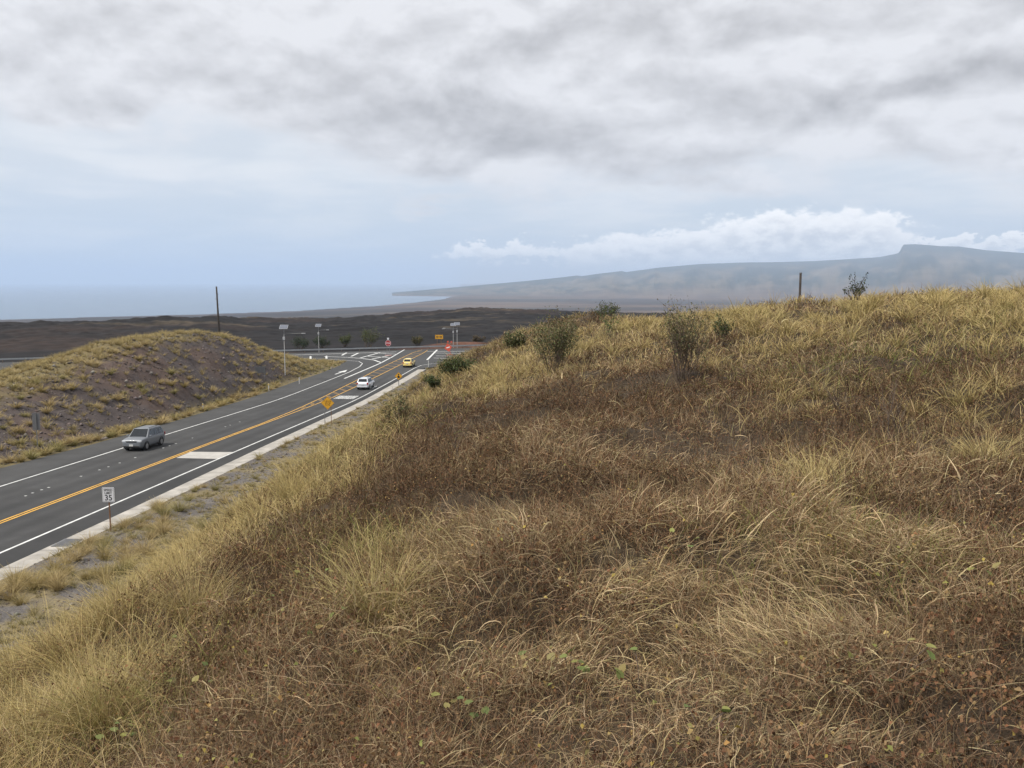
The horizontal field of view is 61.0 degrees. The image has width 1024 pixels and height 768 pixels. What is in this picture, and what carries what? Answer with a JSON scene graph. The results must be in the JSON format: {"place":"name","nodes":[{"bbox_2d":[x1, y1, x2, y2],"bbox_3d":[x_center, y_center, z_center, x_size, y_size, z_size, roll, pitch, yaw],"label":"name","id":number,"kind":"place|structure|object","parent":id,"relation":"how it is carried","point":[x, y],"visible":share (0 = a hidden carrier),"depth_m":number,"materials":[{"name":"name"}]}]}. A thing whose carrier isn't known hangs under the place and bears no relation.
{"place":"outdoors","nodes":[
{"label":"outdoors","id":0,"kind":"place"},
{"bbox_2d":[0,656,98,765],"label":"fountain grass","id":1,"kind":"object","parent":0,"point":[26,704],"depth_m":7.00,"materials":[{"name":"plant"}]},
{"bbox_2d":[0,636,194,763],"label":"fountain grass","id":2,"kind":"object","parent":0,"point":[83,708],"depth_m":6.02,"materials":[{"name":"plant"}]},
{"bbox_2d":[118,545,266,631],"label":"fountain grass","id":3,"kind":"object","parent":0,"point":[191,599],"depth_m":8.64,"materials":[{"name":"plant"}]},
{"bbox_2d":[0,374,409,567],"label":"road","id":4,"kind":"structure","parent":0,"point":[21,496],"depth_m":68.46,"materials":[{"name":"asphalt"}]},
{"bbox_2d":[122,425,164,449],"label":"grey suv","id":5,"kind":"object","parent":4,"relation":"on","point":[145,437],"visible":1,"depth_m":75.51,"materials":[{"name":"silver metal"}]},
{"bbox_2d":[177,452,231,458],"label":"concrete patch","id":6,"kind":"object","parent":4,"relation":"on","point":[209,455],"visible":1,"depth_m":72.31,"materials":[{"name":"concrete"}]},
{"bbox_2d":[0,351,425,523],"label":"yellow road markings","id":7,"kind":"object","parent":4,"relation":"on","point":[170,457],"visible":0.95,"depth_m":68.06,"materials":[{"name":"paint"}]},
{"bbox_2d":[0,350,463,552],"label":"white road markings","id":8,"kind":"object","parent":4,"relation":"on","point":[225,455],"visible":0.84,"depth_m":79.10,"materials":[{"name":"paint"}]},
{"bbox_2d":[356,377,374,388],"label":"car","id":9,"kind":"object","parent":4,"relation":"on","point":[366,382],"visible":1,"depth_m":129.07,"materials":[{"name":"white paint"}]},
{"bbox_2d":[0,284,460,319],"bbox_3d":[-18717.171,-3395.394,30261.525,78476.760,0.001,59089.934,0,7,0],"label":"sea","id":10,"kind":"structure","parent":0,"point":[33,301],"depth_m":9311.70,"materials":[{"name":"blue liquid"}]},
{"bbox_2d":[0,348,476,373],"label":"cross road","id":11,"kind":"structure","parent":0,"point":[353,363],"depth_m":180.53,"materials":[{"name":"asphalt"}]},
{"bbox_2d":[301,351,418,408],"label":"yellow median hatching","id":12,"kind":"object","parent":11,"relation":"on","point":[303,407],"visible":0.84,"depth_m":133.45,"materials":[{"name":"paint"}]},
{"bbox_2d":[403,358,414,366],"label":"yellow car","id":13,"kind":"object","parent":11,"relation":"on","point":[409,362],"visible":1,"depth_m":163.66,"materials":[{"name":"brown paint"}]},
{"bbox_2d":[253,464,323,504],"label":"fountain grass","id":14,"kind":"object","parent":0,"point":[284,495],"depth_m":17.40,"materials":[{"name":"plant"}]},
{"bbox_2d":[0,283,845,372],"bbox_3d":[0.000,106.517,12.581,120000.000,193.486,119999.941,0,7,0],"label":"ground","id":15,"kind":"structure","parent":0,"point":[487,316],"depth_m":378.92,"materials":[{"name":"soil"}]},
{"bbox_2d":[0,332,345,467],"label":"hillock","id":16,"kind":"structure","parent":15,"relation":"on","point":[191,363],"depth_m":100.06,"materials":[{"name":"soil"}]},
{"bbox_2d":[0,451,18,462],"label":"grass tuft","id":17,"kind":"object","parent":16,"relation":"on","point":[9,460],"visible":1,"depth_m":68.79,"materials":[{"name":"plant"}]},
{"bbox_2d":[8,453,30,461],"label":"grass tuft","id":18,"kind":"object","parent":16,"relation":"on","point":[20,459],"visible":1,"depth_m":69.16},
{"bbox_2d":[20,447,43,458],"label":"grass tuft","id":19,"kind":"object","parent":16,"relation":"on","point":[32,456],"visible":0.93,"depth_m":70.52,"materials":[{"name":"plant"}]},
{"bbox_2d":[32,412,40,447],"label":"sign back","id":20,"kind":"object","parent":16,"relation":"on","point":[36,421],"visible":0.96,"depth_m":73.64,"materials":[{"name":"metal"}]},
{"bbox_2d":[34,382,52,392],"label":"grass tuft","id":21,"kind":"object","parent":16,"relation":"on","point":[42,389],"visible":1,"depth_m":86.64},
{"bbox_2d":[29,444,58,455],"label":"grass tuft","id":22,"kind":"object","parent":16,"relation":"on","point":[45,452],"visible":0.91,"depth_m":72.17,"materials":[{"name":"plant"}]},
{"bbox_2d":[38,405,57,413],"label":"grass tuft","id":23,"kind":"object","parent":16,"relation":"on","point":[47,411],"visible":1,"depth_m":82.02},
{"bbox_2d":[39,396,58,406],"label":"grass tuft","id":24,"kind":"object","parent":16,"relation":"on","point":[48,403],"visible":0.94,"depth_m":84.21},
{"bbox_2d":[41,439,67,447],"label":"grass tuft","id":25,"kind":"object","parent":16,"relation":"on","point":[58,443],"visible":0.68,"depth_m":75.22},
{"bbox_2d":[54,437,78,444],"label":"grass tuft","id":26,"kind":"object","parent":16,"relation":"on","point":[69,441],"visible":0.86,"depth_m":76.94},
{"bbox_2d":[76,433,96,442],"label":"grass tuft","id":27,"kind":"object","parent":16,"relation":"on","point":[87,440],"visible":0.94,"depth_m":78.94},
{"bbox_2d":[255,366,264,378],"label":"sign back","id":28,"kind":"object","parent":16,"relation":"on","point":[260,369],"visible":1,"depth_m":130.69,"materials":[{"name":"metal"}]},
{"bbox_2d":[279,325,304,375],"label":"solar street lamp","id":29,"kind":"object","parent":16,"relation":"on","point":[283,327],"visible":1,"depth_m":140.98,"materials":[{"name":"metal"}]},
{"bbox_2d":[0,333,397,643],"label":"gravel","id":30,"kind":"structure","parent":15,"relation":"on","point":[46,439],"depth_m":90.54,"materials":[{"name":"gravel"}]},
{"bbox_2d":[0,369,425,579],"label":"gutter","id":31,"kind":"object","parent":15,"relation":"on","point":[31,559],"visible":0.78,"depth_m":60.16,"materials":[{"name":"concrete"}]},
{"bbox_2d":[51,538,80,546],"bbox_3d":[-23.050,8.206,45.048,0.950,0.044,1.300,0,7,3],"label":"drain grate","id":32,"kind":"object","parent":31,"relation":"on","point":[62,542],"visible":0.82,"depth_m":44.97,"materials":[{"name":"metal"}]},
{"bbox_2d":[215,287,219,331],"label":"utility pole","id":33,"kind":"object","parent":15,"relation":"on","point":[216,298],"visible":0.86,"depth_m":175.30,"materials":[{"name":"brown wood"}]},
{"bbox_2d":[0,344,486,362],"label":"guardrail","id":34,"kind":"object","parent":15,"relation":"on","point":[304,350],"visible":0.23,"depth_m":200.24,"materials":[{"name":"grey"}]},
{"bbox_2d":[290,333,310,348],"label":"shrub","id":35,"kind":"object","parent":15,"relation":"on","point":[299,342],"visible":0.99,"depth_m":215.90,"materials":[{"name":"green plant"}]},
{"bbox_2d":[311,335,329,347],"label":"shrub","id":36,"kind":"object","parent":15,"relation":"on","point":[321,343],"visible":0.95,"depth_m":219.02,"materials":[{"name":"green plant"}]},
{"bbox_2d":[338,334,351,346],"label":"shrub","id":37,"kind":"object","parent":15,"relation":"on","point":[346,340],"visible":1,"depth_m":223.62,"materials":[{"name":"green plant"}]},
{"bbox_2d":[359,327,384,346],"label":"shrub","id":38,"kind":"object","parent":15,"relation":"on","point":[367,336],"visible":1,"depth_m":219.49,"materials":[{"name":"green plant"}]},
{"bbox_2d":[411,335,423,345],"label":"shrub","id":39,"kind":"object","parent":15,"relation":"on","point":[418,340],"visible":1,"depth_m":224.49,"materials":[{"name":"green plant"}]},
{"bbox_2d":[470,335,485,341],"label":"shrub","id":40,"kind":"object","parent":15,"relation":"on","point":[475,338],"visible":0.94,"depth_m":231.34,"materials":[{"name":"green plant"}]},
{"bbox_2d":[0,278,1023,767],"bbox_3d":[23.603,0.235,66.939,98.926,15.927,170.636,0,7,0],"label":"hill","id":41,"kind":"structure","parent":0,"point":[210,502],"depth_m":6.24,"materials":[{"name":"plant"}]},
{"bbox_2d":[0,581,29,600],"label":"grass tuft","id":42,"kind":"object","parent":41,"relation":"on","point":[5,595],"visible":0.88,"depth_m":35.68,"materials":[{"name":"plant"}]},
{"bbox_2d":[3,589,32,605],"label":"grass tuft","id":43,"kind":"object","parent":41,"relation":"on","point":[20,602],"visible":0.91,"depth_m":34.84,"materials":[{"name":"plant"}]},
{"bbox_2d":[0,563,40,584],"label":"grass tuft","id":44,"kind":"object","parent":41,"relation":"on","point":[7,575],"visible":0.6,"depth_m":37.92,"materials":[{"name":"plant"}]},
{"bbox_2d":[0,569,41,592],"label":"grass tuft","id":45,"kind":"object","parent":41,"relation":"on","point":[16,586],"visible":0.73,"depth_m":36.85,"materials":[{"name":"plant"}]},
{"bbox_2d":[16,565,46,584],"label":"grass tuft","id":46,"kind":"object","parent":41,"relation":"on","point":[32,576],"visible":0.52,"depth_m":37.64,"materials":[{"name":"plant"}]},
{"bbox_2d":[10,566,56,589],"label":"grass tuft","id":47,"kind":"object","parent":41,"relation":"on","point":[32,584],"visible":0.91,"depth_m":36.87,"materials":[{"name":"plant"}]},
{"bbox_2d":[31,553,73,570],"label":"grass tuft","id":48,"kind":"object","parent":41,"relation":"on","point":[52,565],"visible":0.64,"depth_m":39.84,"materials":[{"name":"plant"}]},
{"bbox_2d":[31,566,76,588],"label":"grass tuft","id":49,"kind":"object","parent":41,"relation":"on","point":[50,582],"visible":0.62,"depth_m":37.01,"materials":[{"name":"plant"}]},
{"bbox_2d":[43,566,72,578],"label":"grass tuft","id":50,"kind":"object","parent":41,"relation":"on","point":[61,576],"visible":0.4,"depth_m":38.33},
{"bbox_2d":[39,569,78,590],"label":"grass tuft","id":51,"kind":"object","parent":41,"relation":"on","point":[58,583],"visible":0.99,"depth_m":36.29,"materials":[{"name":"plant"}]},
{"bbox_2d":[51,551,80,563],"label":"grass tuft","id":52,"kind":"object","parent":41,"relation":"on","point":[70,561],"visible":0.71,"depth_m":40.72,"materials":[{"name":"plant"}]},
{"bbox_2d":[49,557,85,573],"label":"grass tuft","id":53,"kind":"object","parent":41,"relation":"on","point":[66,565],"visible":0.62,"depth_m":39.24,"materials":[{"name":"plant"}]},
{"bbox_2d":[58,543,99,560],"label":"grass tuft","id":54,"kind":"object","parent":41,"relation":"on","point":[77,557],"visible":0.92,"depth_m":41.21,"materials":[{"name":"plant"}]},
{"bbox_2d":[67,536,100,553],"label":"grass tuft","id":55,"kind":"object","parent":41,"relation":"on","point":[86,552],"visible":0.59,"depth_m":42.56,"materials":[{"name":"plant"}]},
{"bbox_2d":[76,567,98,579],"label":"grass tuft","id":56,"kind":"object","parent":41,"relation":"on","point":[84,577],"visible":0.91,"depth_m":37.94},
{"bbox_2d":[76,531,105,544],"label":"grass tuft","id":57,"kind":"object","parent":41,"relation":"on","point":[89,539],"visible":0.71,"depth_m":44.45,"materials":[{"name":"plant"}]},
{"bbox_2d":[86,539,114,550],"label":"grass tuft","id":58,"kind":"object","parent":41,"relation":"on","point":[101,542],"visible":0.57,"depth_m":42.91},
{"bbox_2d":[84,540,122,559],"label":"grass tuft","id":59,"kind":"object","parent":41,"relation":"on","point":[102,553],"visible":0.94,"depth_m":40.93,"materials":[{"name":"plant"}]},
{"bbox_2d":[85,555,123,577],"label":"grass tuft","id":60,"kind":"object","parent":41,"relation":"on","point":[99,573],"visible":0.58,"depth_m":38.21,"materials":[{"name":"plant"}]},
{"bbox_2d":[89,566,124,583],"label":"grass tuft","id":61,"kind":"object","parent":41,"relation":"on","point":[107,576],"visible":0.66,"depth_m":37.40,"materials":[{"name":"plant"}]},
{"bbox_2d":[102,487,114,529],"bbox_3d":[-21.813,6.774,47.138,0.660,2.400,0.082,0,7,1],"label":"speed limit sign","id":62,"kind":"object","parent":41,"relation":"on","point":[108,495],"visible":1,"depth_m":47.02,"materials":[{"name":"metal"}]},
{"bbox_2d":[95,717,136,755],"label":"leafy vine","id":63,"kind":"object","parent":41,"relation":"on","point":[99,736],"visible":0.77,"depth_m":5.52,"materials":[{"name":"green plant"}]},
{"bbox_2d":[98,554,139,574],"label":"grass tuft","id":64,"kind":"object","parent":41,"relation":"on","point":[122,566],"visible":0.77,"depth_m":38.49,"materials":[{"name":"plant"}]},
{"bbox_2d":[106,516,137,528],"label":"grass tuft","id":65,"kind":"object","parent":41,"relation":"on","point":[124,525],"visible":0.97,"depth_m":47.41,"materials":[{"name":"plant"}]},
{"bbox_2d":[100,542,148,561],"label":"grass tuft","id":66,"kind":"object","parent":41,"relation":"on","point":[128,554],"visible":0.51,"depth_m":40.53,"materials":[{"name":"plant"}]},
{"bbox_2d":[115,540,139,553],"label":"grass tuft","id":67,"kind":"object","parent":41,"relation":"on","point":[123,552],"visible":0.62,"depth_m":42.10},
{"bbox_2d":[117,550,149,567],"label":"grass tuft","id":68,"kind":"object","parent":41,"relation":"on","point":[131,560],"visible":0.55,"depth_m":39.52,"materials":[{"name":"plant"}]},
{"bbox_2d":[130,518,147,528],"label":"grass tuft","id":69,"kind":"object","parent":41,"relation":"on","point":[136,526],"visible":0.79,"depth_m":47.55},
{"bbox_2d":[131,512,152,522],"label":"grass tuft","id":70,"kind":"object","parent":41,"relation":"on","point":[139,517],"visible":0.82,"depth_m":48.58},
{"bbox_2d":[120,535,164,553],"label":"grass tuft","id":71,"kind":"object","parent":41,"relation":"on","point":[141,546],"visible":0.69,"depth_m":42.43,"materials":[{"name":"plant"}]},
{"bbox_2d":[133,543,162,556],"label":"grass tuft","id":72,"kind":"object","parent":41,"relation":"on","point":[143,552],"visible":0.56,"depth_m":41.80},
{"bbox_2d":[137,528,163,538],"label":"grass tuft","id":73,"kind":"object","parent":41,"relation":"on","point":[153,536],"visible":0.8,"depth_m":44.80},
{"bbox_2d":[154,510,173,523],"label":"grass tuft","id":74,"kind":"object","parent":41,"relation":"on","point":[163,518],"visible":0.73,"depth_m":48.35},
{"bbox_2d":[144,515,185,533],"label":"grass tuft","id":75,"kind":"object","parent":41,"relation":"on","point":[167,526],"visible":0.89,"depth_m":45.85,"materials":[{"name":"plant"}]},
{"bbox_2d":[149,500,181,516],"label":"grass tuft","id":76,"kind":"object","parent":41,"relation":"on","point":[164,510],"visible":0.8,"depth_m":50.13,"materials":[{"name":"plant"}]},
{"bbox_2d":[158,669,178,710],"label":"leafy vine","id":77,"kind":"object","parent":41,"relation":"on","point":[170,680],"visible":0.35,"depth_m":6.13,"materials":[{"name":"green plant"}]},
{"bbox_2d":[162,495,191,511],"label":"grass tuft","id":78,"kind":"object","parent":41,"relation":"on","point":[182,508],"visible":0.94,"depth_m":51.20,"materials":[{"name":"plant"}]},
{"bbox_2d":[188,514,216,528],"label":"grass tuft","id":79,"kind":"object","parent":41,"relation":"on","point":[201,523],"visible":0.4,"depth_m":46.42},
{"bbox_2d":[192,661,233,701],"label":"leafy vine","id":80,"kind":"object","parent":41,"relation":"on","point":[204,663],"visible":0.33,"depth_m":5.79,"materials":[{"name":"green plant"}]},
{"bbox_2d":[213,492,232,503],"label":"grass tuft","id":81,"kind":"object","parent":41,"relation":"on","point":[221,499],"visible":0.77,"depth_m":53.09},
{"bbox_2d":[321,396,333,423],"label":"warning sign","id":82,"kind":"object","parent":41,"relation":"on","point":[327,402],"visible":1,"depth_m":90.47,"materials":[{"name":"metal"}]},
{"bbox_2d":[307,606,347,650],"bbox_3d":[-1.244,1.679,5.880,0.245,0.303,0.256,0,7,0],"label":"leafy vine","id":83,"kind":"object","parent":41,"relation":"on","point":[330,614],"visible":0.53,"depth_m":5.84,"materials":[{"name":"green plant"}]},
{"bbox_2d":[272,529,448,646],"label":"fountain grass","id":84,"kind":"object","parent":41,"relation":"on","point":[361,592],"depth_m":6.29,"materials":[{"name":"plant"}]},
{"bbox_2d":[380,387,412,426],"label":"shrub","id":85,"kind":"object","parent":41,"relation":"on","point":[400,407],"visible":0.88,"depth_m":26.68,"materials":[{"name":"green plant"}]},
{"bbox_2d":[424,372,440,392],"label":"shrub","id":86,"kind":"object","parent":41,"relation":"on","point":[431,379],"visible":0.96,"depth_m":48.81,"materials":[{"name":"green plant"}]},
{"bbox_2d":[437,351,478,379],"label":"shrub","id":87,"kind":"object","parent":41,"relation":"on","point":[450,365],"visible":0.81,"depth_m":53.63,"materials":[{"name":"green plant"}]},
{"bbox_2d":[430,692,488,742],"bbox_3d":[-0.273,1.761,4.610,0.262,0.269,0.282,-3,8,-26],"label":"leafy vine","id":88,"kind":"object","parent":41,"relation":"on","point":[485,709],"visible":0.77,"depth_m":4.58,"materials":[{"name":"green plant"}]},
{"bbox_2d":[502,330,527,348],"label":"shrub","id":89,"kind":"object","parent":41,"relation":"on","point":[516,340],"visible":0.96,"depth_m":50.81,"materials":[{"name":"green plant"}]},
{"bbox_2d":[518,650,564,687],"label":"leafy vine","id":90,"kind":"object","parent":41,"relation":"on","point":[524,652],"visible":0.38,"depth_m":5.08,"materials":[{"name":"plant"}]},
{"bbox_2d":[522,306,585,377],"bbox_3d":[1.517,-1.485,31.062,2.338,2.676,2.802,0,7,0],"label":"shrub","id":91,"kind":"object","parent":41,"relation":"on","point":[561,339],"visible":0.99,"depth_m":30.88,"materials":[{"name":"green plant"}]},
{"bbox_2d":[547,647,589,703],"bbox_3d":[0.306,1.577,4.707,0.246,0.311,0.212,0,7,0],"label":"leafy vine","id":92,"kind":"object","parent":41,"relation":"on","point":[549,655],"visible":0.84,"depth_m":4.71,"materials":[{"name":"green plant"}]},
{"bbox_2d":[590,300,620,318],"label":"shrub","id":93,"kind":"object","parent":41,"relation":"on","point":[615,308],"visible":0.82,"depth_m":54.71,"materials":[{"name":"green plant"}]},
{"bbox_2d":[599,305,622,342],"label":"shrub","id":94,"kind":"object","parent":41,"relation":"on","point":[608,325],"visible":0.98,"depth_m":38.39,"materials":[{"name":"green plant"}]},
{"bbox_2d":[615,647,639,699],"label":"leafy vine","id":95,"kind":"object","parent":41,"relation":"on","point":[620,673],"visible":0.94,"depth_m":4.43,"materials":[{"name":"green plant"}]},
{"bbox_2d":[664,528,699,565],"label":"leafy vine","id":96,"kind":"object","parent":41,"relation":"on","point":[673,530],"visible":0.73,"depth_m":6.41,"materials":[{"name":"green plant"}]},
{"bbox_2d":[653,296,724,384],"bbox_3d":[4.649,-1.156,23.206,1.911,2.446,2.248,0,7,0],"label":"shrub","id":97,"kind":"object","parent":41,"relation":"on","point":[683,342],"visible":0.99,"depth_m":23.22,"materials":[{"name":"green plant"}]},
{"bbox_2d":[684,704,731,743],"bbox_3d":[0.848,1.474,3.789,0.131,0.212,0.209,-2,7,-20],"label":"leafy vine","id":98,"kind":"object","parent":41,"relation":"on","point":[724,709],"visible":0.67,"depth_m":3.74,"materials":[{"name":"green plant"}]},
{"bbox_2d":[712,310,735,345],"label":"shrub","id":99,"kind":"object","parent":41,"relation":"on","point":[721,328],"visible":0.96,"depth_m":29.82,"materials":[{"name":"green plant"}]},
{"bbox_2d":[799,272,801,299],"bbox_3d":[20.524,-4.649,62.234,0.198,6.600,0.198,0,7,0],"label":"utility pole","id":100,"kind":"object","parent":41,"relation":"on","point":[800,277],"visible":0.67,"depth_m":61.88,"materials":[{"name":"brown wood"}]},
{"bbox_2d":[823,379,858,423],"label":"dead shrub","id":101,"kind":"object","parent":41,"relation":"on","point":[835,399],"visible":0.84,"depth_m":16.07,"materials":[{"name":"brown plant"}]},
{"bbox_2d":[842,272,867,303],"bbox_3d":[14.245,-3.794,36.106,0.902,1.680,0.791,6,9,43],"label":"tree","id":102,"kind":"object","parent":41,"relation":"on","point":[859,292],"visible":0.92,"depth_m":35.98,"materials":[{"name":"green plant"}]},
{"bbox_2d":[872,376,910,439],"bbox_3d":[6.109,0.385,13.934,0.588,1.392,1.108,0,7,0],"label":"dead shrub","id":103,"kind":"object","parent":41,"relation":"on","point":[894,417],"visible":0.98,"depth_m":13.87,"materials":[{"name":"brown plant"}]},
{"bbox_2d":[848,638,936,698],"bbox_3d":[1.710,1.291,3.892,0.332,0.277,0.257,0,7,0],"label":"leafy vine","id":104,"kind":"object","parent":41,"relation":"on","point":[932,656],"visible":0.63,"depth_m":3.88,"materials":[{"name":"plant"}]},
{"bbox_2d":[967,562,1022,603],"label":"leafy vine","id":105,"kind":"object","parent":41,"relation":"on","point":[994,565],"visible":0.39,"depth_m":5.18,"materials":[{"name":"green plant"}]},
{"bbox_2d":[0,0,1023,283],"label":"sky","id":106,"kind":"structure","parent":0,"point":[142,141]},
{"bbox_2d":[392,244,1023,299],"bbox_3d":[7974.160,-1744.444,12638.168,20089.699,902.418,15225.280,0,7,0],"label":"mountain","id":107,"kind":"structure","parent":0,"point":[911,266],"depth_m":11120.96,"materials":[{"name":"stone"}]},
{"bbox_2d":[766,449,851,500],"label":"fountain grass","id":108,"kind":"object","parent":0,"point":[812,473],"depth_m":9.48,"materials":[{"name":"plant"}]},
{"bbox_2d":[922,422,1023,470],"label":"fountain grass","id":109,"kind":"object","parent":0,"point":[987,440],"depth_m":10.90,"materials":[{"name":"plant"}]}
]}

